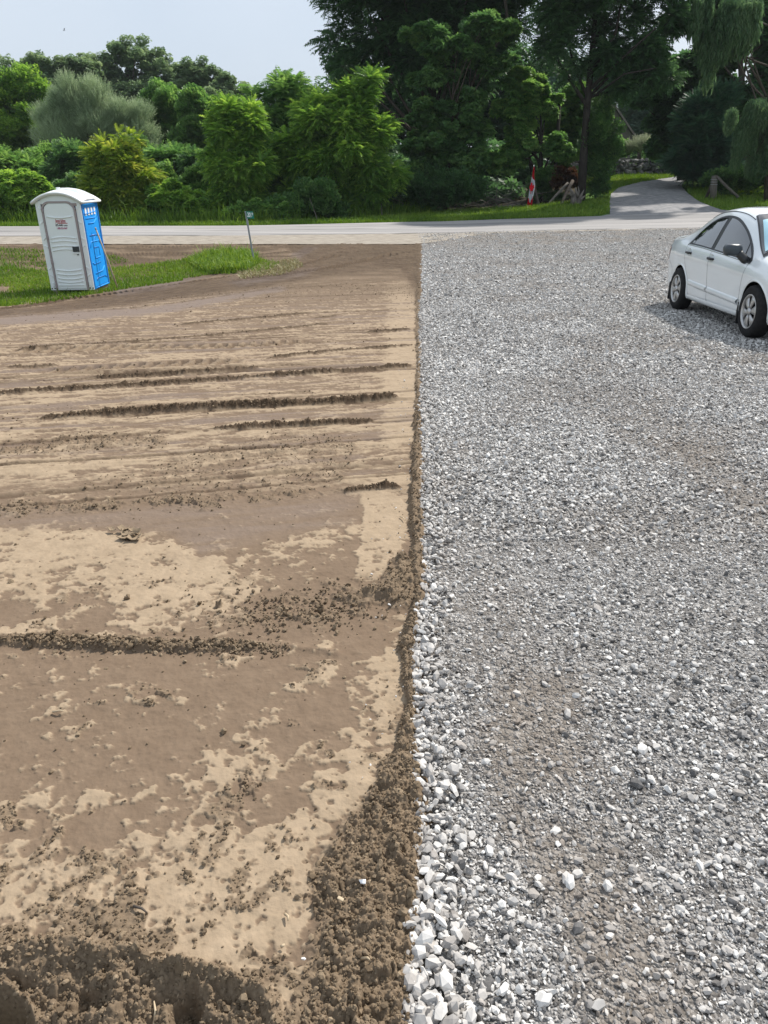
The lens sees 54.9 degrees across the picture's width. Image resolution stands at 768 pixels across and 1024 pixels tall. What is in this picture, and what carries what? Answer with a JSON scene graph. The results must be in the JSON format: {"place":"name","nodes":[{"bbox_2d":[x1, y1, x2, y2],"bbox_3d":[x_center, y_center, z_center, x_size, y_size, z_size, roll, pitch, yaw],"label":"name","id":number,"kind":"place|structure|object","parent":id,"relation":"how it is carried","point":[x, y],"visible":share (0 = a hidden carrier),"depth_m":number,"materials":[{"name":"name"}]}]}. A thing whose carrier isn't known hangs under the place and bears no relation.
{"place":"outdoors","nodes":[
{"label":"outdoors","id":0,"kind":"place"},
{"bbox_2d":[0,246,127,271],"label":"sparse grass","id":1,"kind":"structure","parent":0,"point":[33,256],"depth_m":24.49,"materials":[{"name":"green plant"}]},
{"bbox_2d":[0,256,278,305],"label":"grass","id":2,"kind":"structure","parent":0,"point":[42,287],"depth_m":20.45,"materials":[{"name":"green plant"}]},
{"bbox_2d":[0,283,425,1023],"bbox_3d":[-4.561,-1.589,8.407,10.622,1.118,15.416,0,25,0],"label":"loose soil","id":3,"kind":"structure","parent":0,"point":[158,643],"depth_m":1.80,"materials":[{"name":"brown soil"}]},
{"bbox_2d":[0,243,432,1023],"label":"dirt ground","id":4,"kind":"structure","parent":0,"point":[156,779],"depth_m":2.94,"materials":[{"name":"brown soil"}]},
{"bbox_2d":[30,187,109,292],"bbox_3d":[-7.689,-6.721,18.298,1.244,2.396,1.327,-1,25,-1],"label":"portable toilet","id":5,"kind":"object","parent":4,"relation":"on","point":[69,222],"visible":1,"depth_m":17.85,"materials":[{"name":"blue plastic"}]},
{"bbox_2d":[41,203,86,288],"bbox_3d":[-7.697,-6.378,17.808,0.750,1.939,0.077,-1,25,-1],"label":"door","id":6,"kind":"structure","parent":5,"relation":"in","point":[59,218],"depth_m":17.79,"materials":[{"name":"grey plastic"}]},
{"bbox_2d":[95,227,118,289],"bbox_3d":[-6.946,-6.330,18.567,0.050,1.550,0.401,23,33,40],"label":"wooden pole","id":7,"kind":"object","parent":4,"relation":"on","point":[106,257],"visible":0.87,"depth_m":18.53,"materials":[{"name":"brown wood"}]},
{"bbox_2d":[108,524,141,539],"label":"mud flakes","id":8,"kind":"object","parent":4,"relation":"on","point":[135,534],"visible":1,"depth_m":3.66,"materials":[{"name":"soil"}]},
{"bbox_2d":[133,905,147,912],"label":"twig","id":9,"kind":"object","parent":4,"relation":"on","point":[139,907],"visible":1,"depth_m":1.74,"materials":[{"name":"grey wood"}]},
{"bbox_2d":[153,1001,155,1023],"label":"twig","id":10,"kind":"object","parent":4,"relation":"on","point":[154,1010],"visible":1,"depth_m":1.57,"materials":[{"name":"brown wood"}]},
{"bbox_2d":[183,240,263,272],"bbox_3d":[-4.702,-7.836,22.480,2.776,0.828,7.327,-11,27,-22],"label":"grass tuft","id":11,"kind":"object","parent":4,"relation":"on","point":[223,258],"visible":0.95,"depth_m":22.05,"materials":[{"name":"green plant"}]},
{"bbox_2d":[245,211,253,257],"bbox_3d":[-3.878,-7.961,21.595,0.263,1.522,0.044,0,25,0],"label":"number post","id":12,"kind":"object","parent":4,"relation":"on","point":[248,214],"visible":0.98,"depth_m":21.40,"materials":[{"name":"metal"}]},
{"bbox_2d":[235,252,302,278],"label":"cut grass","id":13,"kind":"structure","parent":4,"relation":"on","point":[273,271],"depth_m":19.22,"materials":[{"name":"beige plant"}]},
{"bbox_2d":[0,228,695,243],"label":"road shoulder","id":14,"kind":"object","parent":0,"point":[343,238],"visible":0.83,"depth_m":30.28},
{"bbox_2d":[0,212,722,235],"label":"road","id":15,"kind":"structure","parent":0,"point":[672,221],"depth_m":35.91,"materials":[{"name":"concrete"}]},
{"bbox_2d":[174,221,693,230],"bbox_3d":[0.075,-14.017,36.072,80.257,0.310,2.014,-2,25,-4],"label":"road seam","id":16,"kind":"object","parent":15,"relation":"on","point":[295,229],"visible":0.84,"depth_m":34.94,"materials":[{"name":"grey asphalt"}]},
{"bbox_2d":[257,218,679,227],"bbox_3d":[0.094,-14.859,37.701,80.301,0.468,2.221,-2,25,-5],"label":"road seam","id":17,"kind":"object","parent":15,"relation":"on","point":[476,223],"visible":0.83,"depth_m":38.61,"materials":[{"name":"grey asphalt"}]},
{"bbox_2d":[279,227,701,234],"bbox_3d":[0.069,-12.625,33.096,80.173,0.280,2.424,-2,25,-4],"label":"road seam","id":18,"kind":"object","parent":15,"relation":"on","point":[484,231],"visible":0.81,"depth_m":33.53,"materials":[{"name":"grey asphalt"}]},
{"bbox_2d":[0,0,753,146],"label":"sky","id":19,"kind":"structure","parent":0,"point":[247,39],"materials":[{"name":"white"}]},
{"bbox_2d":[0,164,767,234],"bbox_3d":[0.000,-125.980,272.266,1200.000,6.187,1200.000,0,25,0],"label":"ground","id":20,"kind":"structure","parent":0,"point":[524,201],"depth_m":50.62,"materials":[{"name":"green plant"}]},
{"bbox_2d":[0,53,17,68],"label":"oak tree","id":21,"kind":"object","parent":20,"relation":"on","point":[3,60],"visible":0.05,"depth_m":85.18,"materials":[{"name":"green plant"}]},
{"bbox_2d":[0,144,49,173],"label":"sumac shrub","id":22,"kind":"object","parent":20,"relation":"on","point":[13,160],"visible":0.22,"depth_m":49.99,"materials":[{"name":"green plant"}]},
{"bbox_2d":[0,60,53,152],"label":"maple tree","id":23,"kind":"object","parent":20,"relation":"on","point":[16,96],"visible":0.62,"depth_m":63.89,"materials":[{"name":"green plant"}]},
{"bbox_2d":[0,167,55,216],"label":"vine bush","id":24,"kind":"object","parent":20,"relation":"on","point":[20,186],"visible":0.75,"depth_m":39.47,"materials":[{"name":"green plant"}]},
{"bbox_2d":[20,138,58,162],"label":"scrub bush","id":25,"kind":"object","parent":20,"relation":"on","point":[45,148],"visible":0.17,"depth_m":53.14,"materials":[{"name":"green plant"}]},
{"bbox_2d":[15,49,103,106],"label":"oak tree","id":26,"kind":"object","parent":20,"relation":"on","point":[48,67],"visible":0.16,"depth_m":88.60,"materials":[{"name":"green plant"}]},
{"bbox_2d":[37,132,88,187],"bbox_3d":[-20.732,-22.479,49.046,4.455,4.927,4.583,19,31,35],"label":"sumac shrub","id":27,"kind":"object","parent":20,"relation":"on","point":[62,159],"visible":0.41,"depth_m":47.76,"materials":[{"name":"green plant"}]},
{"bbox_2d":[51,170,103,210],"bbox_3d":[-17.727,-18.462,43.136,3.694,2.720,3.044,-10,27,-21],"label":"scrub bush","id":28,"kind":"object","parent":20,"relation":"on","point":[68,181],"visible":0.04,"depth_m":42.56,"materials":[{"name":"green plant"}]},
{"bbox_2d":[25,65,165,147],"bbox_3d":[-22.952,-29.937,58.983,11.093,9.882,4.918,0,25,0],"label":"willow tree","id":29,"kind":"object","parent":20,"relation":"on","point":[71,109],"visible":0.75,"depth_m":57.48,"materials":[{"name":"green plant"}]},
{"bbox_2d":[73,123,169,216],"bbox_3d":[-14.559,-18.717,40.910,5.972,5.078,3.933,0,25,0],"label":"golden ash tree","id":30,"kind":"object","parent":20,"relation":"on","point":[116,171],"visible":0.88,"depth_m":40.20,"materials":[{"name":"green plant"}]},
{"bbox_2d":[75,32,176,122],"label":"oak tree","id":31,"kind":"object","parent":20,"relation":"on","point":[130,80],"visible":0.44,"depth_m":95.19,"materials":[{"name":"green plant"}]},
{"bbox_2d":[109,133,155,155],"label":"scrub bush","id":32,"kind":"object","parent":20,"relation":"on","point":[147,143],"depth_m":55.50,"materials":[{"name":"green plant"}]},
{"bbox_2d":[136,76,182,148],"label":"ash tree","id":33,"kind":"object","parent":20,"relation":"on","point":[161,94],"visible":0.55,"depth_m":62.39,"materials":[{"name":"green plant"}]},
{"bbox_2d":[148,159,178,183],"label":"scrub bush","id":34,"kind":"object","parent":20,"relation":"on","point":[169,167],"visible":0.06,"depth_m":44.26,"materials":[{"name":"green plant"}]},
{"bbox_2d":[142,139,189,177],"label":"sumac shrub","id":35,"kind":"object","parent":20,"relation":"on","point":[161,153],"visible":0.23,"depth_m":49.19,"materials":[{"name":"green plant"}]},
{"bbox_2d":[134,177,216,217],"bbox_3d":[-11.649,-17.318,41.119,4.779,2.374,2.756,0,25,0],"label":"vine bush","id":36,"kind":"object","parent":20,"relation":"on","point":[169,196],"visible":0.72,"depth_m":40.38,"materials":[{"name":"green plant"}]},
{"bbox_2d":[173,144,206,175],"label":"sumac shrub","id":37,"kind":"object","parent":20,"relation":"on","point":[186,158],"visible":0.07,"depth_m":47.79,"materials":[{"name":"green plant"}]},
{"bbox_2d":[165,82,220,148],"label":"ash tree","id":38,"kind":"object","parent":20,"relation":"on","point":[190,101],"visible":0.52,"depth_m":60.81,"materials":[{"name":"green plant"}]},
{"bbox_2d":[178,160,212,191],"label":"scrub bush","id":39,"kind":"object","parent":20,"relation":"on","point":[191,177],"visible":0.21,"depth_m":45.01,"materials":[{"name":"green plant"}]},
{"bbox_2d":[169,55,258,104],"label":"oak tree","id":40,"kind":"object","parent":20,"relation":"on","point":[198,72],"visible":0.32,"depth_m":92.41,"materials":[{"name":"green plant"}]},
{"bbox_2d":[0,191,432,222],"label":"tall weeds","id":41,"kind":"object","parent":20,"relation":"on","point":[108,215],"visible":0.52,"depth_m":39.84,"materials":[{"name":"green plant"}]},
{"bbox_2d":[194,89,281,210],"bbox_3d":[-8.457,-19.958,41.566,5.617,6.766,4.183,0,25,0],"label":"locust tree","id":42,"kind":"object","parent":20,"relation":"on","point":[234,165],"visible":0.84,"depth_m":40.68,"materials":[{"name":"green plant"}]},
{"bbox_2d":[220,195,293,219],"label":"vine bush","id":43,"kind":"object","parent":20,"relation":"on","point":[281,201],"visible":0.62,"depth_m":40.42,"materials":[{"name":"green plant"}]},
{"bbox_2d":[237,65,324,151],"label":"locust tree","id":44,"kind":"object","parent":20,"relation":"on","point":[281,90],"visible":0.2,"depth_m":51.63,"materials":[{"name":"green plant"}]},
{"bbox_2d":[264,170,298,195],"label":"scrub bush","id":45,"kind":"object","parent":20,"relation":"on","point":[274,183],"visible":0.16,"depth_m":45.52,"materials":[{"name":"green plant"}]},
{"bbox_2d":[266,175,353,219],"bbox_3d":[-4.226,-17.644,41.714,5.010,2.480,3.627,0,25,0],"label":"undergrowth bush","id":46,"kind":"object","parent":20,"relation":"on","point":[323,194],"visible":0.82,"depth_m":40.93,"materials":[{"name":"green plant"}]},
{"bbox_2d":[266,61,415,213],"bbox_3d":[-2.698,-21.226,42.519,9.133,8.238,5.582,0,25,0],"label":"locust tree","id":47,"kind":"object","parent":20,"relation":"on","point":[343,135],"visible":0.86,"depth_m":41.64,"materials":[{"name":"green plant"}]},
{"bbox_2d":[304,0,540,130],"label":"walnut tree","id":48,"kind":"object","parent":20,"relation":"on","point":[386,47],"visible":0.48,"depth_m":48.56,"materials":[{"name":"green plant"}]},
{"bbox_2d":[387,160,492,211],"bbox_3d":[1.958,-20.252,46.191,9.769,3.336,3.769,0,25,0],"label":"undergrowth bush","id":49,"kind":"object","parent":20,"relation":"on","point":[443,188],"visible":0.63,"depth_m":45.52,"materials":[{"name":"green plant"}]},
{"bbox_2d":[397,8,522,209],"bbox_3d":[4.445,-24.512,46.003,7.840,11.165,4.099,0,25,0],"label":"maple tree","id":50,"kind":"object","parent":20,"relation":"on","point":[442,135],"visible":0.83,"depth_m":44.92,"materials":[{"name":"green plant"}]},
{"bbox_2d":[390,175,553,208],"bbox_3d":[4.655,-20.749,48.198,12.009,2.165,4.206,-7,26,-14],"label":"brush pile","id":51,"kind":"object","parent":20,"relation":"on","point":[495,199],"visible":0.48,"depth_m":48.55,"materials":[{"name":"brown wood"}]},
{"bbox_2d":[498,204,519,207],"bbox_3d":[8.161,-19.949,48.347,1.614,0.432,0.272,-8,26,-17],"label":"fallen log","id":52,"kind":"object","parent":20,"relation":"on","point":[507,205],"visible":0.46,"depth_m":48.29,"materials":[{"name":"brown wood"}]},
{"bbox_2d":[527,165,534,205],"bbox_3d":[9.263,-20.424,46.410,0.431,2.468,0.264,0,25,0],"label":"flag","id":53,"kind":"object","parent":20,"relation":"on","point":[531,193],"visible":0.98,"depth_m":46.46,"materials":[{"name":"fabric"}]},
{"bbox_2d":[486,64,576,201],"bbox_3d":[9.466,-24.177,47.733,6.080,8.148,3.144,0,25,0],"label":"maple tree","id":54,"kind":"object","parent":20,"relation":"on","point":[524,102],"visible":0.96,"depth_m":46.93,"materials":[{"name":"green plant"}]},
{"bbox_2d":[534,185,539,204],"bbox_3d":[9.732,-20.166,47.112,0.559,1.274,0.208,11,27,22],"label":"broken post","id":55,"kind":"object","parent":20,"relation":"on","point":[536,196],"visible":0.76,"depth_m":47.09,"materials":[{"name":"grey wood"}]},
{"bbox_2d":[314,37,764,207],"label":"woods","id":56,"kind":"object","parent":20,"relation":"on","point":[509,184],"visible":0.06,"depth_m":64.53,"materials":[{"name":"green plant"}]},
{"bbox_2d":[524,165,566,201],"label":"undergrowth bush","id":57,"kind":"object","parent":20,"relation":"on","point":[542,176],"visible":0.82,"depth_m":48.12,"materials":[{"name":"green plant"}]},
{"bbox_2d":[548,182,568,202],"bbox_3d":[11.074,-20.242,47.081,1.570,1.403,0.246,-11,27,-22],"label":"weathered log","id":58,"kind":"object","parent":20,"relation":"on","point":[559,191],"visible":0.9,"depth_m":47.03,"materials":[{"name":"grey wood"}]},
{"bbox_2d":[549,164,577,190],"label":"russet bush","id":59,"kind":"object","parent":20,"relation":"on","point":[569,173],"visible":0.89,"depth_m":47.62,"materials":[{"name":"brown plant"}]},
{"bbox_2d":[560,179,573,203],"bbox_3d":[11.612,-20.185,46.770,0.327,1.536,1.628,17,30,33],"label":"weathered log","id":60,"kind":"object","parent":20,"relation":"on","point":[568,189],"visible":0.84,"depth_m":46.74,"materials":[{"name":"grey wood"}]},
{"bbox_2d":[537,80,614,172],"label":"maple tree","id":61,"kind":"object","parent":20,"relation":"on","point":[571,116],"visible":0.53,"depth_m":49.56,"materials":[{"name":"green plant"}]},
{"bbox_2d":[568,186,584,204],"bbox_3d":[11.853,-19.465,45.590,1.112,1.114,0.433,0,25,0],"label":"driftwood stump","id":62,"kind":"object","parent":20,"relation":"on","point":[577,196],"visible":0.94,"depth_m":45.49,"materials":[{"name":"grey wood"}]},
{"bbox_2d":[540,47,631,93],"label":"maple tree","id":63,"kind":"object","parent":20,"relation":"on","point":[552,79],"visible":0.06,"depth_m":91.22,"materials":[{"name":"green plant"}]},
{"bbox_2d":[576,94,626,198],"bbox_3d":[13.630,-22.677,46.179,3.182,6.205,2.370,-11,27,-22],"label":"vine bush","id":64,"kind":"object","parent":20,"relation":"on","point":[606,147],"visible":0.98,"depth_m":45.76,"materials":[{"name":"green plant"}]},
{"bbox_2d":[522,0,695,200],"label":"walnut tree","id":65,"kind":"object","parent":20,"relation":"on","point":[644,58],"visible":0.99,"depth_m":43.02,"materials":[{"name":"green plant"}]},
{"bbox_2d":[577,89,641,167],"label":"cottage","id":66,"kind":"structure","parent":20,"relation":"on","point":[629,132],"depth_m":74.74,"materials":[{"name":"grey"}]},
{"bbox_2d":[588,134,634,159],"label":"undergrowth bush","id":67,"kind":"object","parent":20,"relation":"on","point":[624,141],"visible":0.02,"depth_m":64.49,"materials":[{"name":"green plant"}]},
{"bbox_2d":[571,158,673,175],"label":"stone wall","id":68,"kind":"structure","parent":20,"relation":"on","point":[625,167],"depth_m":60.59,"materials":[{"name":"grey stone"}]},
{"bbox_2d":[617,83,652,159],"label":"maple tree","id":69,"kind":"object","parent":20,"relation":"on","point":[634,118],"visible":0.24,"depth_m":85.78,"materials":[{"name":"green plant"}]},
{"bbox_2d":[624,132,651,153],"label":"plume grass","id":70,"kind":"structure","parent":20,"relation":"on","point":[631,146],"depth_m":63.80,"materials":[{"name":"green plant"}]},
{"bbox_2d":[628,49,743,179],"bbox_3d":[21.954,-29.282,54.869,7.909,8.941,5.240,0,25,0],"label":"maple tree","id":71,"kind":"object","parent":20,"relation":"on","point":[654,124],"visible":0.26,"depth_m":53.84,"materials":[{"name":"green plant"}]},
{"bbox_2d":[655,73,747,188],"bbox_3d":[22.308,-25.938,50.675,6.004,7.189,6.031,18,31,34],"label":"spruce tree","id":72,"kind":"object","parent":20,"relation":"on","point":[700,147],"visible":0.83,"depth_m":49.88,"materials":[{"name":"green plant"}]},
{"bbox_2d":[664,0,767,160],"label":"maple tree","id":73,"kind":"object","parent":20,"relation":"on","point":[760,49],"visible":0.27,"depth_m":49.49,"materials":[{"name":"green plant"}]},
{"bbox_2d":[705,175,738,200],"bbox_3d":[21.133,-20.266,46.279,2.134,1.452,0.715,20,32,37],"label":"gate post","id":74,"kind":"object","parent":20,"relation":"on","point":[712,190],"visible":0.97,"depth_m":46.24,"materials":[{"name":"grey wood"}]},
{"bbox_2d":[685,0,767,199],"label":"weeping willow","id":75,"kind":"object","parent":20,"relation":"on","point":[724,32],"visible":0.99,"depth_m":41.81,"materials":[{"name":"green plant"}]},
{"bbox_2d":[698,163,760,194],"bbox_3d":[22.597,-21.663,48.362,4.027,2.107,2.702,0,25,0],"label":"undergrowth bush","id":76,"kind":"object","parent":20,"relation":"on","point":[732,181],"visible":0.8,"depth_m":47.92,"materials":[{"name":"green plant"}]},
{"bbox_2d":[722,97,767,183],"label":"weeping willow","id":77,"kind":"object","parent":20,"relation":"on","point":[750,133],"visible":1,"depth_m":43.49,"materials":[{"name":"green plant"}]},
{"bbox_2d":[741,163,764,193],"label":"undergrowth bush","id":78,"kind":"object","parent":20,"relation":"on","point":[761,183],"visible":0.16,"depth_m":48.08,"materials":[{"name":"green plant"}]},
{"bbox_2d":[421,228,767,1023],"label":"gravel drive","id":79,"kind":"structure","parent":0,"point":[657,1010],"depth_m":2.45,"materials":[{"name":"grey gravel"}]},
{"bbox_2d":[434,898,446,910],"bbox_3d":[0.130,0.935,1.755,0.029,0.030,0.048,19,31,35],"label":"stone","id":80,"kind":"object","parent":79,"relation":"on","point":[442,902],"visible":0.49,"depth_m":1.75,"materials":[{"name":"grey stone"}]},
{"bbox_2d":[485,844,493,856],"bbox_3d":[0.270,0.872,1.902,0.020,0.020,0.034,0,25,0],"label":"stone","id":81,"kind":"object","parent":79,"relation":"on","point":[488,848],"visible":1,"depth_m":1.90,"materials":[{"name":"grey stone"}]},
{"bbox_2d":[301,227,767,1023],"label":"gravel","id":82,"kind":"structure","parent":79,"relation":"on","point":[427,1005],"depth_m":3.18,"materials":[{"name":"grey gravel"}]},
{"bbox_2d":[535,989,551,1007],"bbox_3d":[0.335,1.020,1.551,0.037,0.023,0.037,0,25,0],"label":"stone","id":83,"kind":"object","parent":79,"relation":"on","point":[543,998],"visible":1,"depth_m":1.54,"materials":[{"name":"white stone"}]},
{"bbox_2d":[564,708,570,718],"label":"stone","id":84,"kind":"object","parent":79,"relation":"on","point":[567,713],"visible":1,"depth_m":2.36,"materials":[{"name":"grey stone"}]},
{"bbox_2d":[565,874,574,890],"bbox_3d":[0.454,0.904,1.806,0.025,0.025,0.040,0,25,0],"label":"stone","id":85,"kind":"object","parent":79,"relation":"on","point":[570,882],"visible":1,"depth_m":1.80,"materials":[{"name":"grey stone"}]},
{"bbox_2d":[572,921,583,933],"bbox_3d":[0.446,0.955,1.698,0.030,0.019,0.021,-8,26,-18],"label":"stone","id":86,"kind":"object","parent":79,"relation":"on","point":[577,927],"visible":1,"depth_m":1.69,"materials":[{"name":"grey stone"}]},
{"bbox_2d":[630,777,643,788],"bbox_3d":[0.716,0.770,2.094,0.039,0.030,0.031,5,25,11],"label":"stone","id":87,"kind":"object","parent":79,"relation":"on","point":[636,783],"visible":1,"depth_m":2.09,"materials":[{"name":"grey stone"}]},
{"bbox_2d":[637,743,647,754],"bbox_3d":[0.778,0.714,2.225,0.035,0.024,0.041,0,25,0],"label":"stone","id":88,"kind":"object","parent":79,"relation":"on","point":[642,748],"visible":1,"depth_m":2.22,"materials":[{"name":"grey stone"}]},
{"bbox_2d":[647,774,655,783],"bbox_3d":[0.765,0.764,2.115,0.028,0.032,0.044,0,25,0],"label":"stone","id":89,"kind":"object","parent":79,"relation":"on","point":[651,778],"visible":1,"depth_m":2.10,"materials":[{"name":"grey stone"}]},
{"bbox_2d":[667,206,767,337],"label":"parked car","id":90,"kind":"object","parent":79,"relation":"on","point":[719,262],"visible":1,"depth_m":9.88,"materials":[{"name":"white paint"}]},
{"bbox_2d":[600,177,728,216],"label":"driveway","id":91,"kind":"structure","parent":0,"point":[663,196],"depth_m":46.38,"materials":[{"name":"asphalt"}]}
]}

